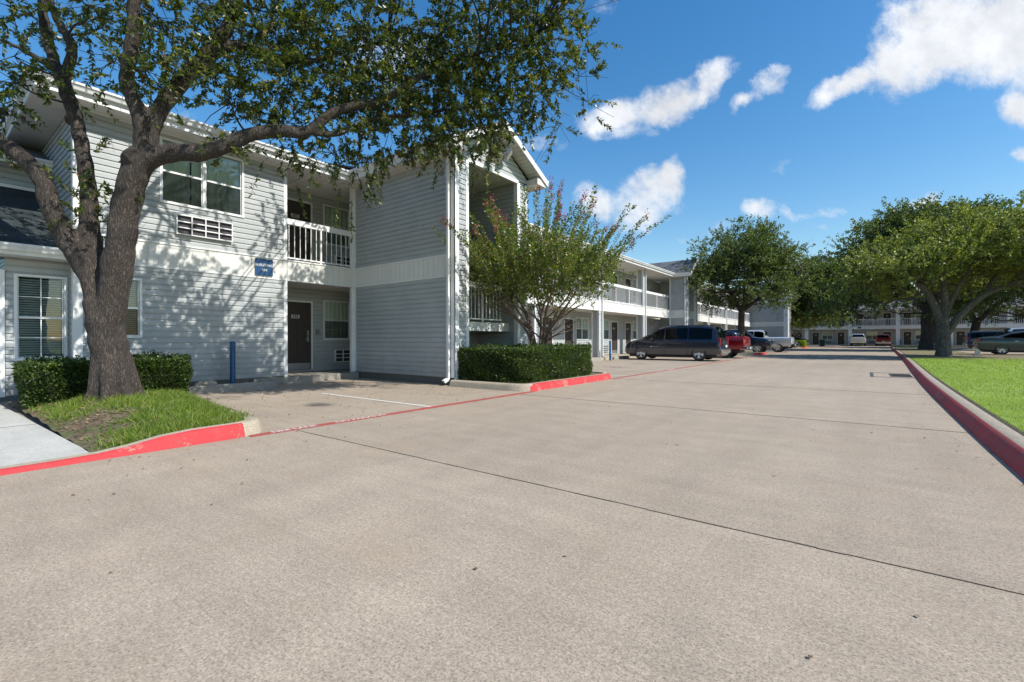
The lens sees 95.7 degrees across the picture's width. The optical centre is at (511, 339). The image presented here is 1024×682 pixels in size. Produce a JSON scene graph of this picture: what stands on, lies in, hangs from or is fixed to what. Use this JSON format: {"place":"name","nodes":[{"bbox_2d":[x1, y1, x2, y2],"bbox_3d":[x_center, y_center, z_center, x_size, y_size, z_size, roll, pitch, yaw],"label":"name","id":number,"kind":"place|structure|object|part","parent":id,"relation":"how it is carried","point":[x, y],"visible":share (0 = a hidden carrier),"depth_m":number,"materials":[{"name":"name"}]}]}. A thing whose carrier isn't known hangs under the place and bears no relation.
{"place":"outdoors","nodes":[
{"label":"outdoors","id":0,"kind":"place"},
{"bbox_2d":[0,405,89,465],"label":"path","id":1,"kind":"structure","parent":0,"point":[27,441],"depth_m":4.90,"materials":[{"name":"concrete"}]},
{"bbox_2d":[193,380,217,385],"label":"concrete block","id":2,"kind":"structure","parent":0,"point":[209,382],"depth_m":10.18,"materials":[{"name":"grey concrete"}]},
{"bbox_2d":[0,346,1023,681],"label":"road","id":3,"kind":"structure","parent":0,"point":[298,556],"depth_m":2.59,"materials":[{"name":"concrete"}]},
{"bbox_2d":[9,391,248,451],"bbox_3d":[-5.739,0.982,7.232,6.200,0.258,2.360,0,0,37],"label":"planting bed","id":4,"kind":"object","parent":3,"relation":"on","point":[71,435],"visible":0.17,"depth_m":5.69,"materials":[{"name":"soil"}]},
{"bbox_2d":[9,353,89,406],"bbox_3d":[-7.535,0.647,7.862,1.741,0.881,1.292,0,0,37],"label":"hedge","id":5,"kind":"object","parent":4,"relation":"on","point":[58,378],"visible":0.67,"depth_m":7.27,"materials":[{"name":"green plant"}]},
{"bbox_2d":[16,390,253,449],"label":"leaf litter","id":6,"kind":"object","parent":4,"relation":"on","point":[104,417],"visible":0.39,"depth_m":5.83,"materials":[{"name":"brown plant"}]},
{"bbox_2d":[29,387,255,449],"bbox_3d":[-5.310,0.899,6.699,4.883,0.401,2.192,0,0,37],"label":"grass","id":7,"kind":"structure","parent":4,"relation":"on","point":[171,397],"depth_m":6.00,"materials":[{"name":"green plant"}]},
{"bbox_2d":[133,350,193,391],"bbox_3d":[-7.005,0.641,8.869,1.520,0.882,1.452,0,0,37],"label":"hedge","id":8,"kind":"object","parent":4,"relation":"on","point":[163,371],"visible":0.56,"depth_m":8.66,"materials":[{"name":"green plant"}]},
{"bbox_2d":[0,0,622,400],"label":"shade tree","id":9,"kind":"object","parent":4,"relation":"on","point":[103,273],"visible":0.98,"depth_m":7.39,"materials":[{"name":"green plant"}]},
{"bbox_2d":[0,411,262,475],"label":"kerb","id":10,"kind":"structure","parent":3,"relation":"on","point":[204,435],"depth_m":4.77,"materials":[{"name":"red concrete"}]},
{"bbox_2d":[187,381,276,394],"bbox_3d":[-6.135,1.050,10.225,0.200,0.170,1.780,0,0,40],"label":"wheel stop","id":11,"kind":"object","parent":3,"relation":"on","point":[221,388],"visible":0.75,"depth_m":10.12,"materials":[{"name":"concrete"}]},
{"bbox_2d":[230,341,234,382],"bbox_3d":[-6.541,0.595,10.848,0.114,1.122,0.114,0,0,37],"label":"bollard","id":12,"kind":"object","parent":3,"relation":"on","point":[232,361],"visible":0.89,"depth_m":10.80,"materials":[{"name":"blue metal"}]},
{"bbox_2d":[272,425,317,432],"bbox_3d":[-2.729,1.118,5.834,0.088,0.001,0.570,0,0,37],"label":"road marking","id":13,"kind":"object","parent":3,"relation":"on","point":[294,428],"visible":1,"depth_m":5.84,"materials":[{"name":"white paint"}]},
{"bbox_2d":[217,384,464,421],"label":"leaf litter","id":14,"kind":"object","parent":3,"relation":"on","point":[351,401],"visible":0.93,"depth_m":8.93,"materials":[{"name":"brown plant"}]},
{"bbox_2d":[0,71,700,386],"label":"apartment building","id":15,"kind":"structure","parent":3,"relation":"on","point":[385,294],"depth_m":11.94,"materials":[{"name":"white wood"}]},
{"bbox_2d":[0,146,70,396],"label":"annex","id":16,"kind":"object","parent":15,"relation":"attached to","point":[34,296],"visible":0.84,"depth_m":8.85,"materials":[{"name":"white wood"}]},
{"bbox_2d":[14,273,67,360],"bbox_3d":[-9.261,-0.417,9.053,0.795,1.640,0.750,0,0,37],"label":"window","id":17,"kind":"structure","parent":16,"relation":"in","point":[40,305],"depth_m":8.96,"materials":[{"name":"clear glass"}]},
{"bbox_2d":[84,278,142,337],"bbox_3d":[-8.374,-0.659,9.640,0.795,1.280,0.940,0,0,37],"label":"window","id":18,"kind":"structure","parent":15,"relation":"in","point":[133,320],"depth_m":9.75,"materials":[{"name":"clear glass"}]},
{"bbox_2d":[159,136,243,217],"bbox_3d":[-7.399,-3.697,10.928,0.795,1.450,1.740,0,0,37],"label":"window","id":19,"kind":"structure","parent":15,"relation":"in","point":[204,186],"depth_m":10.74,"materials":[{"name":"clear glass"}]},
{"bbox_2d":[255,258,272,275],"bbox_3d":[-6.272,-1.834,11.727,0.017,0.420,0.438,0,0,37],"label":"building sign","id":20,"kind":"object","parent":15,"relation":"attached to","point":[263,267],"visible":1,"depth_m":11.71,"materials":[{"name":"blue metal"}]},
{"bbox_2d":[287,300,312,369],"bbox_3d":[-6.570,-0.139,14.037,0.130,2.110,1.060,0,0,37],"label":"door","id":21,"kind":"structure","parent":15,"relation":"in","point":[298,312],"depth_m":14.13,"materials":[{"name":"metal"}]},
{"bbox_2d":[287,197,312,262],"bbox_3d":[-6.577,-3.189,14.037,0.130,2.110,1.060,0,0,37],"label":"door","id":22,"kind":"structure","parent":15,"relation":"in","point":[294,209],"depth_m":14.13,"materials":[{"name":"metal"}]},
{"bbox_2d":[323,300,349,339],"bbox_3d":[-5.443,-0.626,15.504,0.145,1.270,1.930,0,0,37],"label":"window","id":23,"kind":"structure","parent":15,"relation":"in","point":[336,316],"depth_m":15.16,"materials":[{"name":"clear glass"}]},
{"bbox_2d":[323,204,349,248],"bbox_3d":[-5.709,-3.676,15.701,0.795,1.300,1.960,0,0,37],"label":"window","id":24,"kind":"structure","parent":15,"relation":"in","point":[343,219],"depth_m":15.17,"materials":[{"name":"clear glass"}]},
{"bbox_2d":[488,153,504,164],"bbox_3d":[-0.446,-4.801,12.233,0.340,0.272,0.429,0,0,-33],"label":"floodlight","id":25,"kind":"object","parent":15,"relation":"attached to","point":[493,159],"visible":0.4,"depth_m":12.19,"materials":[{"name":"metal"}]},
{"bbox_2d":[503,147,512,162],"bbox_3d":[-0.183,-5.022,12.587,0.396,0.302,0.371,0,0,2],"label":"floodlight","id":26,"kind":"object","parent":15,"relation":"attached to","point":[509,152],"visible":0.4,"depth_m":12.44,"materials":[{"name":"metal"}]},
{"bbox_2d":[542,316,552,343],"bbox_3d":[1.775,-0.144,23.910,0.130,2.080,1.020,0,0,37],"label":"door","id":27,"kind":"structure","parent":15,"relation":"in","point":[548,324],"depth_m":24.04,"materials":[{"name":"metal"}]},
{"bbox_2d":[564,318,573,344],"bbox_3d":[3.109,-0.148,25.659,0.130,2.080,1.020,0,0,37],"label":"door","id":28,"kind":"structure","parent":15,"relation":"in","point":[568,336],"depth_m":25.68,"materials":[{"name":"metal"}]},
{"bbox_2d":[576,317,588,339],"bbox_3d":[4.029,-0.630,26.855,0.145,1.270,1.490,0,0,37],"label":"window","id":29,"kind":"structure","parent":15,"relation":"in","point":[582,333],"depth_m":26.90,"materials":[{"name":"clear glass"}]},
{"bbox_2d":[603,319,609,339],"bbox_3d":[5.727,-0.634,29.082,0.145,1.270,1.490,0,0,37],"label":"window","id":30,"kind":"structure","parent":15,"relation":"in","point":[605,323],"depth_m":29.49,"materials":[{"name":"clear glass"}]},
{"bbox_2d":[611,321,617,352],"bbox_3d":[6.656,-0.157,30.311,0.130,2.080,1.020,0,0,37],"label":"door","id":31,"kind":"structure","parent":15,"relation":"in","point":[614,325],"depth_m":30.36,"materials":[{"name":"wood"}]},
{"bbox_2d":[611,275,617,302],"bbox_3d":[6.648,-3.207,30.311,0.130,2.080,1.020,0,0,37],"label":"door","id":32,"kind":"structure","parent":15,"relation":"in","point":[616,281],"depth_m":30.64,"materials":[{"name":"metal"}]},
{"bbox_2d":[625,322,630,352],"bbox_3d":[7.989,-0.160,32.061,0.130,2.080,1.020,0,0,37],"label":"door","id":33,"kind":"structure","parent":15,"relation":"in","point":[627,324],"depth_m":32.06,"materials":[{"name":"wood"}]},
{"bbox_2d":[625,278,630,304],"bbox_3d":[7.982,-3.210,32.061,0.130,2.080,1.020,0,0,37],"label":"door","id":34,"kind":"structure","parent":15,"relation":"in","point":[627,282],"depth_m":32.07,"materials":[{"name":"metal"}]},
{"bbox_2d":[632,322,636,339],"bbox_3d":[8.910,-0.642,33.257,0.145,1.270,1.490,0,0,37],"label":"window","id":35,"kind":"structure","parent":15,"relation":"in","point":[634,329],"depth_m":33.12,"materials":[{"name":"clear glass"}]},
{"bbox_2d":[632,278,636,288],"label":"window","id":36,"kind":"structure","parent":15,"relation":"in","point":[634,284],"depth_m":33.13,"materials":[{"name":"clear glass"}]},
{"bbox_2d":[248,345,807,436],"bbox_3d":[40.955,1.012,28.973,50.000,0.008,90.860,0,0,37],"label":"road marking","id":37,"kind":"object","parent":3,"relation":"on","point":[291,429],"visible":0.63,"depth_m":7.42,"materials":[{"name":"red paint"}]},
{"bbox_2d":[449,371,610,391],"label":"kerb","id":38,"kind":"structure","parent":3,"relation":"on","point":[493,386],"depth_m":10.71,"materials":[{"name":"red concrete"}]},
{"bbox_2d":[468,372,601,383],"bbox_3d":[-0.471,0.996,13.439,5.350,0.001,4.600,0,0,37],"label":"planting bed","id":39,"kind":"object","parent":3,"relation":"on","point":[550,379],"visible":0.22,"depth_m":11.58,"materials":[{"name":"soil"}]},
{"bbox_2d":[456,341,593,382],"bbox_3d":[0.575,0.517,12.286,2.203,1.011,3.899,0,0,37],"label":"hedge","id":40,"kind":"object","parent":39,"relation":"on","point":[520,360],"visible":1,"depth_m":11.11,"materials":[{"name":"green plant"}]},
{"bbox_2d":[423,176,670,345],"bbox_3d":[0.542,-1.425,12.408,5.807,4.965,6.058,0,0,-10],"label":"crape myrtle","id":41,"kind":"object","parent":39,"relation":"on","point":[545,259],"visible":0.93,"depth_m":11.38,"materials":[{"name":"green plant"}]},
{"bbox_2d":[320,350,766,406],"bbox_3d":[11.793,1.087,28.312,4.020,0.004,48.765,0,0,37],"label":"road marking","id":42,"kind":"object","parent":3,"relation":"on","point":[431,406],"visible":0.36,"depth_m":9.32,"materials":[{"name":"paint"}]},
{"bbox_2d":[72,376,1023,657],"bbox_3d":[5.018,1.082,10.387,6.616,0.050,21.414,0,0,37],"label":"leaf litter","id":43,"kind":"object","parent":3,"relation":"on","point":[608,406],"visible":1,"depth_m":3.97,"materials":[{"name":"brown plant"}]},
{"bbox_2d":[591,358,600,361],"bbox_3d":[4.048,1.025,23.449,0.200,0.170,1.800,0,0,37],"label":"wheel stop","id":44,"kind":"object","parent":3,"relation":"on","point":[595,359],"visible":0.43,"depth_m":23.56,"materials":[{"name":"concrete"}]},
{"bbox_2d":[609,341,610,359],"bbox_3d":[5.279,0.591,24.899,0.114,1.072,0.114,0,0,37],"label":"bollard","id":45,"kind":"object","parent":3,"relation":"on","point":[609,350],"visible":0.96,"depth_m":24.85,"materials":[{"name":"blue metal"}]},
{"bbox_2d":[612,356,627,359],"bbox_3d":[6.172,1.020,26.482,0.200,0.170,1.800,0,0,37],"label":"wheel stop","id":46,"kind":"object","parent":3,"relation":"on","point":[618,357],"visible":0.98,"depth_m":26.20,"materials":[{"name":"concrete"}]},
{"bbox_2d":[298,379,1023,594],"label":"road joint","id":47,"kind":"object","parent":3,"relation":"on","point":[715,524],"visible":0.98,"depth_m":3.04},
{"bbox_2d":[625,325,730,360],"bbox_3d":[8.898,0.157,25.219,5.210,1.838,2.240,0,0,37],"label":"minivan","id":48,"kind":"object","parent":3,"relation":"on","point":[700,342],"visible":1,"depth_m":24.18,"materials":[{"name":"paint"}]},
{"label":"side window","id":49,"kind":"part","parent":48,"relation":"part of","materials":[{"name":"black glass"}]},
{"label":"side window","id":50,"kind":"part","parent":48,"relation":"part of","materials":[{"name":"black glass"}]},
{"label":"side window","id":51,"kind":"part","parent":48,"relation":"part of","materials":[{"name":"black glass"}]},
{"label":"rear window","id":52,"kind":"part","parent":48,"relation":"part of","materials":[{"name":"black glass"}]},
{"bbox_2d":[721,336,752,357],"bbox_3d":[11.700,0.125,29.056,5.915,1.928,2.340,0,0,37],"label":"pickup truck","id":53,"kind":"object","parent":3,"relation":"on","point":[738,344],"visible":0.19,"depth_m":27.00,"materials":[{"name":"red paint"}]},
{"bbox_2d":[724,330,739,335],"bbox_3d":[13.215,-0.178,28.044,1.115,0.784,0.859,0,0,37],"label":"tarpaulin bundle","id":54,"kind":"object","parent":53,"relation":"in","point":[732,333],"visible":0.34,"depth_m":27.71,"materials":[{"name":"blue paint"}]},
{"bbox_2d":[697,284,795,336],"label":"apartment building","id":55,"kind":"structure","parent":3,"relation":"on","point":[762,319],"depth_m":56.60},
{"bbox_2d":[679,214,816,351],"bbox_3d":[17.336,-4.172,34.431,8.680,10.439,10.590,0,0,37],"label":"shade tree","id":56,"kind":"object","parent":3,"relation":"on","point":[752,262],"visible":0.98,"depth_m":33.17,"materials":[{"name":"green plant"}]},
{"bbox_2d":[724,329,775,351],"bbox_3d":[18.354,0.108,38.319,5.915,1.928,2.340,0,0,37],"label":"pickup truck","id":57,"kind":"object","parent":3,"relation":"on","point":[758,344],"visible":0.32,"depth_m":36.44,"materials":[{"name":"blue paint"}]},
{"bbox_2d":[737,352,766,354],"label":"kerb","id":58,"kind":"structure","parent":3,"relation":"on","point":[746,353],"depth_m":33.15,"materials":[{"name":"red concrete"}]},
{"bbox_2d":[747,330,796,351],"bbox_3d":[21.736,0.100,41.147,5.915,1.928,2.340,0,0,37],"label":"pickup truck","id":59,"kind":"object","parent":3,"relation":"on","point":[782,343],"visible":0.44,"depth_m":39.36,"materials":[{"name":"grey paint"}]},
{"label":"side window","id":60,"kind":"part","parent":59,"relation":"part of","materials":[{"name":"black glass"}]},
{"bbox_2d":[769,336,799,347],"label":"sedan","id":61,"kind":"object","parent":3,"relation":"on","point":[798,343],"visible":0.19,"depth_m":54.49,"materials":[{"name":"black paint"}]},
{"bbox_2d":[791,334,809,343],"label":"pickup truck","id":62,"kind":"object","parent":3,"relation":"on","point":[808,341],"visible":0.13,"depth_m":63.64,"materials":[{"name":"black paint"}]},
{"bbox_2d":[768,254,857,330],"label":"shade tree","id":63,"kind":"object","parent":3,"relation":"on","point":[823,272],"visible":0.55,"depth_m":58.45,"materials":[{"name":"green plant"}]},
{"bbox_2d":[819,340,824,345],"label":"wheelie bin","id":64,"kind":"object","parent":3,"relation":"on","point":[822,342],"visible":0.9,"depth_m":70.07,"materials":[{"name":"plastic"}]},
{"bbox_2d":[768,247,901,333],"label":"shade tree","id":65,"kind":"object","parent":3,"relation":"on","point":[826,257],"depth_m":68.38,"materials":[{"name":"green plant"}]},
{"bbox_2d":[849,334,866,345],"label":"pickup truck","id":66,"kind":"object","parent":3,"relation":"on","point":[857,338],"visible":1,"depth_m":71.21,"materials":[{"name":"grey paint"}]},
{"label":"rear window","id":67,"kind":"part","parent":66,"relation":"part of","materials":[{"name":"black glass"}]},
{"bbox_2d":[874,334,891,345],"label":"sport utility vehicle","id":68,"kind":"object","parent":3,"relation":"on","point":[882,339],"visible":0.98,"depth_m":69.57,"materials":[{"name":"red paint"}]},
{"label":"rear window","id":69,"kind":"part","parent":68,"relation":"part of","materials":[{"name":"black glass"}]},
{"bbox_2d":[870,372,911,377],"bbox_3d":[11.668,1.085,14.244,1.040,0.010,2.200,0,0,37],"label":"storm drain","id":70,"kind":"object","parent":3,"relation":"on","point":[900,375],"visible":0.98,"depth_m":14.07,"materials":[{"name":"metal"}]},
{"bbox_2d":[890,346,1023,479],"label":"kerb","id":71,"kind":"structure","parent":3,"relation":"on","point":[1005,450],"depth_m":5.57,"materials":[{"name":"red concrete"}]},
{"bbox_2d":[0,0,1023,318],"label":"sky","id":72,"kind":"structure","parent":0,"point":[808,114],"materials":[{"name":"blue"}]},
{"bbox_2d":[893,346,1023,431],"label":"lawn","id":73,"kind":"structure","parent":0,"point":[912,352],"depth_m":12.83,"materials":[{"name":"green plant"}]},
{"bbox_2d":[805,191,1023,349],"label":"shade tree","id":74,"kind":"object","parent":73,"relation":"on","point":[896,217],"visible":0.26,"depth_m":42.27,"materials":[{"name":"green plant"}]},
{"bbox_2d":[833,190,1023,356],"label":"shade tree","id":75,"kind":"object","parent":73,"relation":"on","point":[931,252],"visible":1,"depth_m":25.17,"materials":[{"name":"green plant"}]},
{"bbox_2d":[894,347,1023,435],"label":"lawn edge","id":76,"kind":"object","parent":73,"relation":"on","point":[1009,425],"visible":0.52,"depth_m":6.75,"materials":[{"name":"concrete"}]},
{"bbox_2d":[952,347,975,349],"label":"parking lot","id":77,"kind":"structure","parent":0,"point":[966,348],"depth_m":51.47,"materials":[{"name":"concrete"}]},
{"bbox_2d":[899,278,1023,331],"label":"shade tree","id":78,"kind":"object","parent":77,"relation":"on","point":[976,323],"visible":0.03,"depth_m":55.53,"materials":[{"name":"green plant"}]},
{"bbox_2d":[962,331,1003,347],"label":"sport utility vehicle","id":79,"kind":"object","parent":77,"relation":"on","point":[969,337],"visible":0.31,"depth_m":45.69,"materials":[{"name":"blue paint"}]},
{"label":"side window","id":80,"kind":"part","parent":79,"relation":"part of","materials":[{"name":"black glass"}]},
{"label":"side window","id":81,"kind":"part","parent":79,"relation":"part of","materials":[{"name":"black glass"}]},
{"bbox_2d":[950,273,1023,322],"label":"shade tree","id":82,"kind":"object","parent":77,"relation":"on","point":[1020,316],"visible":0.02,"depth_m":51.53,"materials":[{"name":"green plant"}]},
{"bbox_2d":[1004,190,1023,308],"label":"shade tree","id":83,"kind":"object","parent":77,"relation":"on","point":[1015,276],"visible":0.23,"depth_m":40.66,"materials":[{"name":"green plant"}]},
{"bbox_2d":[972,349,981,355],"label":"marker block","id":84,"kind":"structure","parent":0,"point":[977,352],"depth_m":26.70,"materials":[{"name":"concrete"}]},
{"bbox_2d":[952,350,1023,354],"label":"parking lot","id":85,"kind":"structure","parent":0,"point":[988,353],"depth_m":31.38,"materials":[{"name":"concrete"}]},
{"bbox_2d":[972,330,1023,354],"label":"sedan","id":86,"kind":"object","parent":85,"relation":"on","point":[1005,343],"visible":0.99,"depth_m":27.99,"materials":[{"name":"grey paint"}]},
{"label":"side window","id":87,"kind":"part","parent":86,"relation":"part of","materials":[{"name":"black glass"}]},
{"bbox_2d":[1003,326,1023,332],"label":"sport utility vehicle","id":88,"kind":"object","parent":85,"relation":"on","point":[1017,328],"visible":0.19,"depth_m":33.73,"materials":[{"name":"grey paint"}]},
{"label":"ground","id":89,"kind":"structure","parent":0,"visible":0},
{"bbox_2d":[792,297,1023,345],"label":"apartment building","id":90,"kind":"structure","parent":89,"relation":"on","point":[906,331],"depth_m":74.27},
{"bbox_2d":[812,332,818,344],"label":"door","id":91,"kind":"structure","parent":90,"relation":"in","point":[815,336],"depth_m":80.96,"materials":[{"name":"wood"}]},
{"bbox_2d":[822,332,832,339],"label":"window","id":92,"kind":"structure","parent":90,"relation":"in","point":[825,335],"depth_m":80.00,"materials":[{"name":"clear glass"}]},
{"bbox_2d":[837,332,844,344],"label":"door","id":93,"kind":"structure","parent":90,"relation":"in","point":[840,335],"depth_m":78.72,"materials":[{"name":"wood"}]},
{"bbox_2d":[855,314,862,324],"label":"door","id":94,"kind":"structure","parent":90,"relation":"in","point":[860,315],"depth_m":77.22,"materials":[{"name":"metal"}]},
{"bbox_2d":[866,331,877,339],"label":"window","id":95,"kind":"structure","parent":90,"relation":"in","point":[870,335],"depth_m":76.30,"materials":[{"name":"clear glass"}]},
{"bbox_2d":[866,313,877,320],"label":"window","id":96,"kind":"structure","parent":90,"relation":"in","point":[871,317],"depth_m":76.37,"materials":[{"name":"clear glass"}]},
{"bbox_2d":[883,313,890,324],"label":"door","id":97,"kind":"structure","parent":90,"relation":"in","point":[885,315],"depth_m":75.03,"materials":[{"name":"metal"}]},
{"bbox_2d":[903,332,911,344],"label":"door","id":98,"kind":"structure","parent":90,"relation":"in","point":[907,336],"depth_m":73.54,"materials":[{"name":"wood"}]},
{"bbox_2d":[903,312,911,324],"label":"door","id":99,"kind":"structure","parent":90,"relation":"in","point":[904,315],"depth_m":73.59,"materials":[{"name":"metal"}]},
{"bbox_2d":[915,331,920,338],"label":"window","id":100,"kind":"structure","parent":90,"relation":"in","point":[917,333],"depth_m":72.86,"materials":[{"name":"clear glass"}]},
{"bbox_2d":[956,331,964,344],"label":"door","id":101,"kind":"structure","parent":90,"relation":"in","point":[960,335],"depth_m":69.85,"materials":[{"name":"wood"}]},
{"bbox_2d":[990,310,999,323],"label":"door","id":102,"kind":"structure","parent":90,"relation":"in","point":[995,321],"depth_m":67.53,"materials":[{"name":"metal"}]},
{"bbox_2d":[1014,309,1023,322],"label":"door","id":103,"kind":"structure","parent":90,"relation":"in","point":[1016,312],"depth_m":66.21,"materials":[{"name":"metal"}]},
{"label":"kerb","id":104,"kind":"structure","parent":0,"visible":0},
{"label":"planting bed","id":105,"kind":"structure","parent":104,"relation":"in","visible":0},
{"bbox_2d":[794,340,807,346],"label":"hedge","id":106,"kind":"object","parent":105,"relation":"on","point":[803,342],"visible":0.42,"depth_m":57.96,"materials":[{"name":"green plant"}]},
{"bbox_2d":[789,312,820,339],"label":"crape myrtle","id":107,"kind":"object","parent":105,"relation":"on","point":[793,324],"visible":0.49,"depth_m":58.28,"materials":[{"name":"green plant"}]}
]}

